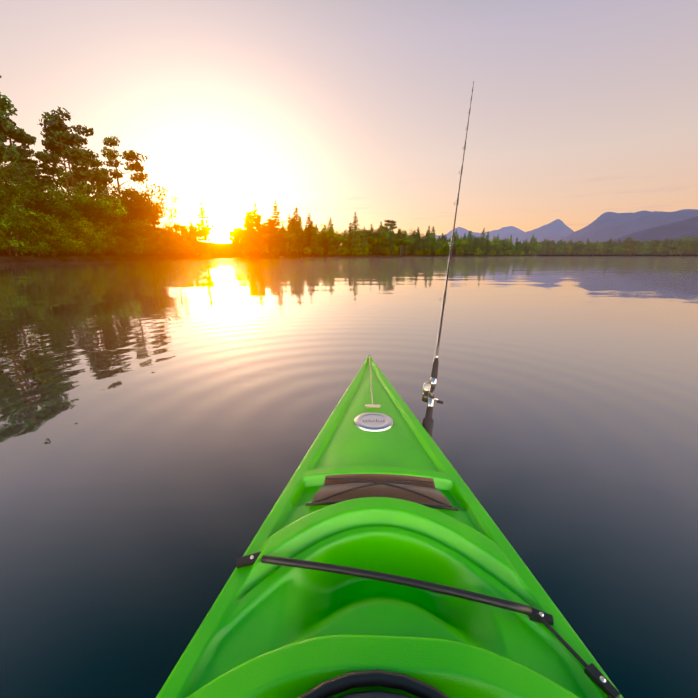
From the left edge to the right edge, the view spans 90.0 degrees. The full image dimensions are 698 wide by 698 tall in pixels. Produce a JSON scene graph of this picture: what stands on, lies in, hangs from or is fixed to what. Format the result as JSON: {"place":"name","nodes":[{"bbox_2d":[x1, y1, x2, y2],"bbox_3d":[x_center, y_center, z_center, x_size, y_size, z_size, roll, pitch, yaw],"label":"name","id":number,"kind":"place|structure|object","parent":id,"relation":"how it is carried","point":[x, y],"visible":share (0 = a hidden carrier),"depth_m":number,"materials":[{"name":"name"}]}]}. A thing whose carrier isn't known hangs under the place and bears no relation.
{"place":"outdoors","nodes":[
{"label":"outdoors","id":0,"kind":"place"},
{"bbox_2d":[0,256,697,697],"bbox_3d":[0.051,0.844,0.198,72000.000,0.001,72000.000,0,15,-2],"label":"lake water","id":1,"kind":"structure","parent":0,"point":[162,422],"depth_m":1.84,"materials":[{"name":"grey liquid"}]},
{"bbox_2d":[156,355,622,697],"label":"kayak","id":2,"kind":"object","parent":1,"relation":"on","point":[380,558],"visible":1,"depth_m":0.64,"materials":[{"name":"plastic"}]},
{"bbox_2d":[422,82,473,437],"bbox_3d":[0.644,-0.670,2.240,0.151,1.910,2.584,4,16,15],"label":"fishing rod","id":3,"kind":"object","parent":2,"relation":"on","point":[428,389],"visible":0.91,"depth_m":1.40,"materials":[{"name":"black plastic"}]},
{"bbox_2d":[0,209,697,261],"bbox_3d":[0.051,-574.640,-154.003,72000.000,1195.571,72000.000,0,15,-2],"label":"shoreline terrain","id":4,"kind":"structure","parent":0,"point":[644,225],"depth_m":5244.47,"materials":[{"name":"green plant"}]},
{"bbox_2d":[0,150,9,188],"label":"deciduous tree","id":5,"kind":"object","parent":4,"relation":"on","point":[2,171],"visible":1,"depth_m":50.35,"materials":[{"name":"green plant"}]},
{"bbox_2d":[0,98,14,141],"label":"pine tree","id":6,"kind":"object","parent":4,"relation":"on","point":[11,114],"visible":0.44,"depth_m":63.71,"materials":[{"name":"green plant"}]},
{"bbox_2d":[0,75,22,163],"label":"pine tree","id":7,"kind":"object","parent":4,"relation":"on","point":[9,152],"visible":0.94,"depth_m":58.69,"materials":[{"name":"green plant"}]},
{"bbox_2d":[0,194,23,252],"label":"deciduous tree","id":8,"kind":"object","parent":4,"relation":"on","point":[1,250],"visible":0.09,"depth_m":55.53,"materials":[{"name":"green plant"}]},
{"bbox_2d":[0,100,36,176],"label":"pine tree","id":9,"kind":"object","parent":4,"relation":"on","point":[18,135],"visible":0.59,"depth_m":69.68,"materials":[{"name":"green plant"}]},
{"bbox_2d":[11,157,26,184],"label":"spruce tree","id":10,"kind":"object","parent":4,"relation":"on","point":[22,174],"visible":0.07,"depth_m":68.56,"materials":[{"name":"green plant"}]},
{"bbox_2d":[0,178,42,254],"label":"deciduous tree","id":11,"kind":"object","parent":4,"relation":"on","point":[21,198],"visible":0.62,"depth_m":54.12,"materials":[{"name":"green plant"}]},
{"bbox_2d":[0,205,48,256],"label":"bush","id":12,"kind":"object","parent":4,"relation":"on","point":[8,226],"visible":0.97,"depth_m":49.51,"materials":[{"name":"green plant"}]},
{"bbox_2d":[0,158,51,182],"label":"pine tree","id":13,"kind":"object","parent":4,"relation":"on","point":[9,167],"visible":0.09,"depth_m":82.15,"materials":[{"name":"green plant"}]},
{"bbox_2d":[0,207,55,255],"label":"bush","id":14,"kind":"object","parent":4,"relation":"on","point":[20,244],"visible":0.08,"depth_m":53.72,"materials":[{"name":"green plant"}]},
{"bbox_2d":[0,184,69,253],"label":"deciduous tree","id":15,"kind":"object","parent":4,"relation":"on","point":[39,202],"visible":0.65,"depth_m":60.72,"materials":[{"name":"green plant"}]},
{"bbox_2d":[18,140,56,252],"bbox_3d":[-57.211,-27.309,63.980,5.689,19.767,6.562,2,15,6],"label":"spruce tree","id":16,"kind":"object","parent":4,"relation":"on","point":[26,161],"visible":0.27,"depth_m":62.31,"materials":[{"name":"green plant"}]},
{"bbox_2d":[8,208,68,255],"bbox_3d":[-48.483,-17.765,54.101,7.049,7.711,8.108,11,19,35],"label":"bush","id":17,"kind":"object","parent":4,"relation":"on","point":[49,230],"visible":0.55,"depth_m":53.85,"materials":[{"name":"green plant"}]},
{"bbox_2d":[13,210,63,255],"bbox_3d":[-51.454,-18.822,57.497,8.684,8.018,7.934,8,16,27],"label":"bush","id":18,"kind":"object","parent":4,"relation":"on","point":[48,224],"visible":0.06,"depth_m":57.33,"materials":[{"name":"green plant"}]},
{"bbox_2d":[0,154,80,216],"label":"deciduous tree","id":19,"kind":"object","parent":4,"relation":"on","point":[70,200],"visible":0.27,"depth_m":59.61,"materials":[{"name":"green plant"}]},
{"bbox_2d":[41,164,57,204],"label":"spruce tree","id":20,"kind":"object","parent":4,"relation":"on","point":[50,180],"visible":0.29,"depth_m":73.89,"materials":[{"name":"green plant"}]},
{"bbox_2d":[29,218,76,256],"bbox_3d":[-47.951,-17.750,55.935,6.201,6.931,5.461,-5,16,-12],"label":"bush","id":21,"kind":"object","parent":4,"relation":"on","point":[62,240],"visible":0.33,"depth_m":56.37,"materials":[{"name":"green plant"}]},
{"bbox_2d":[51,224,77,255],"bbox_3d":[-50.217,-18.622,59.093,7.041,6.697,6.122,-5,15,-22],"label":"bush","id":22,"kind":"object","parent":4,"relation":"on","point":[66,236],"visible":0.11,"depth_m":60.14,"materials":[{"name":"green plant"}]},
{"bbox_2d":[30,130,99,221],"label":"pine tree","id":23,"kind":"object","parent":4,"relation":"on","point":[60,139],"visible":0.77,"depth_m":74.44,"materials":[{"name":"green plant"}]},
{"bbox_2d":[37,137,92,221],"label":"pine tree","id":24,"kind":"object","parent":4,"relation":"on","point":[52,153],"visible":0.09,"depth_m":89.36,"materials":[{"name":"green plant"}]},
{"bbox_2d":[43,186,89,226],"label":"deciduous tree","id":25,"kind":"object","parent":4,"relation":"on","point":[66,216],"visible":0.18,"depth_m":72.26,"materials":[{"name":"green plant"}]},
{"bbox_2d":[44,183,94,252],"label":"deciduous tree","id":26,"kind":"object","parent":4,"relation":"on","point":[77,194],"visible":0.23,"depth_m":68.68,"materials":[{"name":"green plant"}]},
{"bbox_2d":[35,107,112,191],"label":"pine tree","id":27,"kind":"object","parent":4,"relation":"on","point":[55,122],"visible":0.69,"depth_m":77.93,"materials":[{"name":"green plant"}]},
{"bbox_2d":[65,233,85,255],"bbox_3d":[-48.764,-18.505,62.325,3.496,4.438,3.970,-6,16,-19],"label":"bush","id":28,"kind":"object","parent":4,"relation":"on","point":[79,243],"visible":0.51,"depth_m":62.03,"materials":[{"name":"green plant"}]},
{"bbox_2d":[63,218,99,255],"bbox_3d":[-49.831,-20.182,63.889,7.446,7.081,6.473,-11,17,-33],"label":"bush","id":29,"kind":"object","parent":4,"relation":"on","point":[80,233],"visible":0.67,"depth_m":63.37,"materials":[{"name":"green plant"}]},
{"bbox_2d":[61,147,112,194],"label":"pine tree","id":30,"kind":"object","parent":4,"relation":"on","point":[96,164],"visible":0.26,"depth_m":95.77,"materials":[{"name":"green plant"}]},
{"bbox_2d":[69,218,109,254],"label":"bush","id":31,"kind":"object","parent":4,"relation":"on","point":[100,225],"visible":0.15,"depth_m":69.65,"materials":[{"name":"green plant"}]},
{"bbox_2d":[76,229,105,255],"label":"bush","id":32,"kind":"object","parent":4,"relation":"on","point":[93,244],"visible":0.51,"depth_m":66.14,"materials":[{"name":"green plant"}]},
{"bbox_2d":[71,137,115,231],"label":"spruce tree","id":33,"kind":"object","parent":4,"relation":"on","point":[80,160],"visible":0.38,"depth_m":75.39,"materials":[{"name":"green plant"}]},
{"bbox_2d":[61,194,127,254],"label":"deciduous tree","id":34,"kind":"object","parent":4,"relation":"on","point":[87,206],"visible":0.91,"depth_m":71.84,"materials":[{"name":"green plant"}]},
{"bbox_2d":[88,226,110,255],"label":"bush","id":35,"kind":"object","parent":4,"relation":"on","point":[103,246],"visible":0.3,"depth_m":69.56,"materials":[{"name":"green plant"}]},
{"bbox_2d":[71,192,128,229],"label":"deciduous tree","id":36,"kind":"object","parent":4,"relation":"on","point":[107,207],"visible":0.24,"depth_m":75.77,"materials":[{"name":"green plant"}]},
{"bbox_2d":[95,178,125,252],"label":"spruce tree","id":37,"kind":"object","parent":4,"relation":"on","point":[103,193],"visible":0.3,"depth_m":81.41,"materials":[{"name":"green plant"}]},
{"bbox_2d":[103,229,117,254],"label":"bush","id":38,"kind":"object","parent":4,"relation":"on","point":[110,239],"visible":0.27,"depth_m":73.12,"materials":[{"name":"green plant"}]},
{"bbox_2d":[101,136,148,196],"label":"pine tree","id":39,"kind":"object","parent":4,"relation":"on","point":[131,156],"visible":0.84,"depth_m":103.16,"materials":[{"name":"green plant"}]},
{"bbox_2d":[110,231,144,255],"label":"bush","id":40,"kind":"object","parent":4,"relation":"on","point":[133,243],"visible":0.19,"depth_m":80.01,"materials":[{"name":"green plant"}]},
{"bbox_2d":[108,184,151,217],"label":"deciduous tree","id":41,"kind":"object","parent":4,"relation":"on","point":[126,194],"visible":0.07,"depth_m":93.50,"materials":[{"name":"green plant"}]},
{"bbox_2d":[104,185,158,226],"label":"deciduous tree","id":42,"kind":"object","parent":4,"relation":"on","point":[125,221],"visible":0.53,"depth_m":87.16,"materials":[{"name":"green plant"}]},
{"bbox_2d":[111,221,153,255],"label":"bush","id":43,"kind":"object","parent":4,"relation":"on","point":[124,232],"visible":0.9,"depth_m":77.62,"materials":[{"name":"green plant"}]},
{"bbox_2d":[127,218,149,233],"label":"deciduous tree","id":44,"kind":"object","parent":4,"relation":"on","point":[137,223],"visible":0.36,"depth_m":88.64,"materials":[{"name":"green plant"}]},
{"bbox_2d":[108,177,169,225],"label":"deciduous tree","id":45,"kind":"object","parent":4,"relation":"on","point":[139,206],"visible":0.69,"depth_m":88.32,"materials":[{"name":"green plant"}]},
{"bbox_2d":[134,228,162,255],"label":"bush","id":46,"kind":"object","parent":4,"relation":"on","point":[148,239],"visible":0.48,"depth_m":86.95,"materials":[{"name":"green plant"}]},
{"bbox_2d":[145,239,163,255],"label":"bush","id":47,"kind":"object","parent":4,"relation":"on","point":[158,250],"visible":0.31,"depth_m":94.15,"materials":[{"name":"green plant"}]},
{"bbox_2d":[128,189,181,229],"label":"deciduous tree","id":48,"kind":"object","parent":4,"relation":"on","point":[160,216],"visible":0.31,"depth_m":109.76,"materials":[{"name":"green plant"}]},
{"bbox_2d":[146,226,165,236],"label":"deciduous tree","id":49,"kind":"object","parent":4,"relation":"on","point":[160,229],"visible":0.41,"depth_m":107.93,"materials":[{"name":"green plant"}]},
{"bbox_2d":[151,233,169,255],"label":"bush","id":50,"kind":"object","parent":4,"relation":"on","point":[160,246],"visible":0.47,"depth_m":94.31,"materials":[{"name":"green plant"}]},
{"bbox_2d":[152,235,175,255],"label":"bush","id":51,"kind":"object","parent":4,"relation":"on","point":[167,241],"visible":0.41,"depth_m":98.17,"materials":[{"name":"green plant"}]},
{"bbox_2d":[161,236,177,253],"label":"bush","id":52,"kind":"object","parent":4,"relation":"on","point":[173,241],"visible":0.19,"depth_m":103.35,"materials":[{"name":"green plant"}]},
{"bbox_2d":[162,221,186,233],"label":"deciduous tree","id":53,"kind":"object","parent":4,"relation":"on","point":[177,226],"visible":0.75,"depth_m":149.01,"materials":[{"name":"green plant"}]},
{"bbox_2d":[166,239,184,254],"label":"bush","id":54,"kind":"object","parent":4,"relation":"on","point":[178,242],"visible":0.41,"depth_m":106.00,"materials":[{"name":"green plant"}]},
{"bbox_2d":[169,236,188,254],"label":"bush","id":55,"kind":"object","parent":4,"relation":"on","point":[183,244],"visible":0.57,"depth_m":107.56,"materials":[{"name":"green plant"}]},
{"bbox_2d":[169,232,191,254],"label":"bush","id":56,"kind":"object","parent":4,"relation":"on","point":[185,240],"visible":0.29,"depth_m":111.66,"materials":[{"name":"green plant"}]},
{"bbox_2d":[181,222,207,240],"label":"deciduous tree","id":57,"kind":"object","parent":4,"relation":"on","point":[193,231],"visible":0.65,"depth_m":153.58,"materials":[{"name":"green plant"}]},
{"bbox_2d":[194,241,209,253],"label":"bush","id":58,"kind":"object","parent":4,"relation":"on","point":[204,246],"visible":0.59,"depth_m":154.60,"materials":[{"name":"green plant"}]},
{"bbox_2d":[188,219,217,241],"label":"deciduous tree","id":59,"kind":"object","parent":4,"relation":"on","point":[196,226],"visible":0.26,"depth_m":186.99,"materials":[{"name":"green plant"}]},
{"bbox_2d":[196,202,221,252],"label":"spruce tree","id":60,"kind":"object","parent":4,"relation":"on","point":[202,220],"visible":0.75,"depth_m":174.42,"materials":[{"name":"green plant"}]},
{"bbox_2d":[209,246,217,254],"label":"bush","id":61,"kind":"object","parent":4,"relation":"on","point":[212,252],"visible":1,"depth_m":159.15,"materials":[{"name":"green plant"}]},
{"bbox_2d":[223,227,242,255],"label":"deciduous tree","id":62,"kind":"object","parent":4,"relation":"on","point":[236,232],"visible":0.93,"depth_m":165.41,"materials":[{"name":"green plant"}]},
{"bbox_2d":[191,251,282,257],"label":"shore rocks","id":63,"kind":"object","parent":4,"relation":"on","point":[207,255],"visible":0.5,"depth_m":148.48,"materials":[{"name":"brown stone"}]},
{"bbox_2d":[228,234,246,254],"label":"deciduous tree","id":64,"kind":"object","parent":4,"relation":"on","point":[243,238],"visible":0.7,"depth_m":167.17,"materials":[{"name":"green plant"}]},
{"bbox_2d":[234,224,250,254],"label":"spruce tree","id":65,"kind":"object","parent":4,"relation":"on","point":[240,243],"visible":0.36,"depth_m":172.22,"materials":[{"name":"green plant"}]},
{"bbox_2d":[244,219,257,254],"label":"spruce tree","id":66,"kind":"object","parent":4,"relation":"on","point":[249,233],"visible":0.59,"depth_m":172.79,"materials":[{"name":"green plant"}]},
{"bbox_2d":[242,210,268,232],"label":"pine tree","id":67,"kind":"object","parent":4,"relation":"on","point":[248,216],"visible":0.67,"depth_m":179.33,"materials":[{"name":"green plant"}]},
{"bbox_2d":[250,203,263,254],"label":"spruce tree","id":68,"kind":"object","parent":4,"relation":"on","point":[254,214],"visible":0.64,"depth_m":172.35,"materials":[{"name":"green plant"}]},
{"bbox_2d":[251,219,265,255],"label":"spruce tree","id":69,"kind":"object","parent":4,"relation":"on","point":[258,232],"visible":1,"depth_m":170.99,"materials":[{"name":"green plant"}]},
{"bbox_2d":[259,244,270,255],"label":"bush","id":70,"kind":"object","parent":4,"relation":"on","point":[266,247],"visible":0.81,"depth_m":175.98,"materials":[{"name":"green plant"}]},
{"bbox_2d":[263,216,277,253],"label":"spruce tree","id":71,"kind":"object","parent":4,"relation":"on","point":[270,219],"visible":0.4,"depth_m":185.58,"materials":[{"name":"green plant"}]},
{"bbox_2d":[261,219,280,234],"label":"pine tree","id":72,"kind":"object","parent":4,"relation":"on","point":[264,226],"visible":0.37,"depth_m":189.31,"materials":[{"name":"green plant"}]},
{"bbox_2d":[268,200,287,255],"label":"spruce tree","id":73,"kind":"object","parent":4,"relation":"on","point":[274,229],"visible":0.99,"depth_m":176.33,"materials":[{"name":"green plant"}]},
{"bbox_2d":[279,226,289,254],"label":"spruce tree","id":74,"kind":"object","parent":4,"relation":"on","point":[283,231],"visible":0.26,"depth_m":189.64,"materials":[{"name":"green plant"}]},
{"bbox_2d":[282,215,298,255],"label":"spruce tree","id":75,"kind":"object","parent":4,"relation":"on","point":[289,231],"visible":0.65,"depth_m":186.45,"materials":[{"name":"green plant"}]},
{"bbox_2d":[291,206,304,255],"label":"spruce tree","id":76,"kind":"object","parent":4,"relation":"on","point":[296,224],"visible":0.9,"depth_m":187.82,"materials":[{"name":"green plant"}]},
{"bbox_2d":[290,231,309,255],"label":"deciduous tree","id":77,"kind":"object","parent":4,"relation":"on","point":[302,239],"visible":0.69,"depth_m":190.57,"materials":[{"name":"green plant"}]},
{"bbox_2d":[302,213,316,253],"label":"spruce tree","id":78,"kind":"object","parent":4,"relation":"on","point":[308,228],"visible":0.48,"depth_m":200.46,"materials":[{"name":"green plant"}]},
{"bbox_2d":[309,226,318,255],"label":"spruce tree","id":79,"kind":"object","parent":4,"relation":"on","point":[312,246],"visible":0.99,"depth_m":197.06,"materials":[{"name":"green plant"}]},
{"bbox_2d":[314,223,337,249],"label":"deciduous tree","id":80,"kind":"object","parent":4,"relation":"on","point":[328,233],"visible":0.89,"depth_m":204.81,"materials":[{"name":"green plant"}]},
{"bbox_2d":[319,236,333,255],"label":"deciduous tree","id":81,"kind":"object","parent":4,"relation":"on","point":[329,244],"visible":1,"depth_m":204.22,"materials":[{"name":"green plant"}]},
{"bbox_2d":[330,234,346,248],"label":"deciduous tree","id":82,"kind":"object","parent":4,"relation":"on","point":[338,240],"visible":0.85,"depth_m":208.88,"materials":[{"name":"green plant"}]},
{"bbox_2d":[337,246,346,254],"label":"bush","id":83,"kind":"object","parent":4,"relation":"on","point":[340,249],"visible":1,"depth_m":213.21,"materials":[{"name":"green plant"}]},
{"bbox_2d":[344,222,356,255],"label":"spruce tree","id":84,"kind":"object","parent":4,"relation":"on","point":[349,244],"visible":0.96,"depth_m":216.79,"materials":[{"name":"green plant"}]},
{"bbox_2d":[349,212,361,250],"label":"spruce tree","id":85,"kind":"object","parent":4,"relation":"on","point":[355,234],"visible":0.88,"depth_m":219.50,"materials":[{"name":"green plant"}]},
{"bbox_2d":[359,226,368,252],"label":"spruce tree","id":86,"kind":"object","parent":4,"relation":"on","point":[364,243],"visible":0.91,"depth_m":227.15,"materials":[{"name":"green plant"}]},
{"bbox_2d":[359,230,372,242],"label":"pine tree","id":87,"kind":"object","parent":4,"relation":"on","point":[367,234],"visible":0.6,"depth_m":230.45,"materials":[{"name":"green plant"}]},
{"bbox_2d":[368,224,381,254],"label":"spruce tree","id":88,"kind":"object","parent":4,"relation":"on","point":[372,229],"visible":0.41,"depth_m":239.04,"materials":[{"name":"green plant"}]},
{"bbox_2d":[372,229,380,254],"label":"spruce tree","id":89,"kind":"object","parent":4,"relation":"on","point":[378,240],"visible":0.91,"depth_m":235.53,"materials":[{"name":"green plant"}]},
{"bbox_2d":[369,231,389,254],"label":"deciduous tree","id":90,"kind":"object","parent":4,"relation":"on","point":[386,236],"visible":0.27,"depth_m":237.99,"materials":[{"name":"green plant"}]},
{"bbox_2d":[379,226,392,254],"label":"spruce tree","id":91,"kind":"object","parent":4,"relation":"on","point":[385,241],"visible":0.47,"depth_m":245.43,"materials":[{"name":"green plant"}]},
{"bbox_2d":[376,220,396,254],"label":"pine tree","id":92,"kind":"object","parent":4,"relation":"on","point":[387,224],"visible":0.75,"depth_m":250.63,"materials":[{"name":"green plant"}]},
{"bbox_2d":[387,224,394,255],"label":"spruce tree","id":93,"kind":"object","parent":4,"relation":"on","point":[390,239],"visible":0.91,"depth_m":243.94,"materials":[{"name":"green plant"}]},
{"bbox_2d":[395,239,406,255],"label":"deciduous tree","id":94,"kind":"object","parent":4,"relation":"on","point":[402,242],"visible":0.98,"depth_m":254.93,"materials":[{"name":"green plant"}]},
{"bbox_2d":[400,235,407,255],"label":"spruce tree","id":95,"kind":"object","parent":4,"relation":"on","point":[403,251],"visible":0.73,"depth_m":259.00,"materials":[{"name":"green plant"}]},
{"bbox_2d":[409,230,416,255],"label":"spruce tree","id":96,"kind":"object","parent":4,"relation":"on","point":[413,245],"visible":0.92,"depth_m":267.03,"materials":[{"name":"green plant"}]},
{"bbox_2d":[413,230,421,251],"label":"spruce tree","id":97,"kind":"object","parent":4,"relation":"on","point":[417,245],"visible":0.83,"depth_m":270.06,"materials":[{"name":"green plant"}]},
{"bbox_2d":[423,226,431,255],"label":"spruce tree","id":98,"kind":"object","parent":4,"relation":"on","point":[427,239],"visible":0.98,"depth_m":280.33,"materials":[{"name":"green plant"}]},
{"bbox_2d":[429,227,436,254],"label":"spruce tree","id":99,"kind":"object","parent":4,"relation":"on","point":[433,237],"visible":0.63,"depth_m":290.69,"materials":[{"name":"green plant"}]},
{"bbox_2d":[464,231,473,254],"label":"spruce tree","id":100,"kind":"object","parent":4,"relation":"on","point":[469,237],"visible":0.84,"depth_m":335.15,"materials":[{"name":"green plant"}]},
{"bbox_2d":[480,229,486,251],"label":"spruce tree","id":101,"kind":"object","parent":4,"relation":"on","point":[483,238],"visible":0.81,"depth_m":364.23,"materials":[{"name":"green plant"}]},
{"bbox_2d":[483,232,490,255],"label":"spruce tree","id":102,"kind":"object","parent":4,"relation":"on","point":[487,242],"visible":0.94,"depth_m":366.12,"materials":[{"name":"green plant"}]},
{"bbox_2d":[489,238,499,250],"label":"deciduous tree","id":103,"kind":"object","parent":4,"relation":"on","point":[496,243],"visible":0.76,"depth_m":386.12,"materials":[{"name":"green plant"}]},
{"bbox_2d":[595,242,602,255],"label":"spruce tree","id":104,"kind":"object","parent":4,"relation":"on","point":[599,251],"visible":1,"depth_m":585.54,"materials":[{"name":"green plant"}]},
{"bbox_2d":[621,237,634,254],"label":"pine tree","id":105,"kind":"object","parent":4,"relation":"on","point":[629,239],"visible":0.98,"depth_m":574.13,"materials":[{"name":"green plant"}]},
{"bbox_2d":[677,237,690,255],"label":"pine tree","id":106,"kind":"object","parent":4,"relation":"on","point":[686,239],"visible":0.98,"depth_m":544.88,"materials":[{"name":"green plant"}]},
{"bbox_2d":[0,0,697,244],"label":"sky","id":107,"kind":"structure","parent":0,"point":[581,111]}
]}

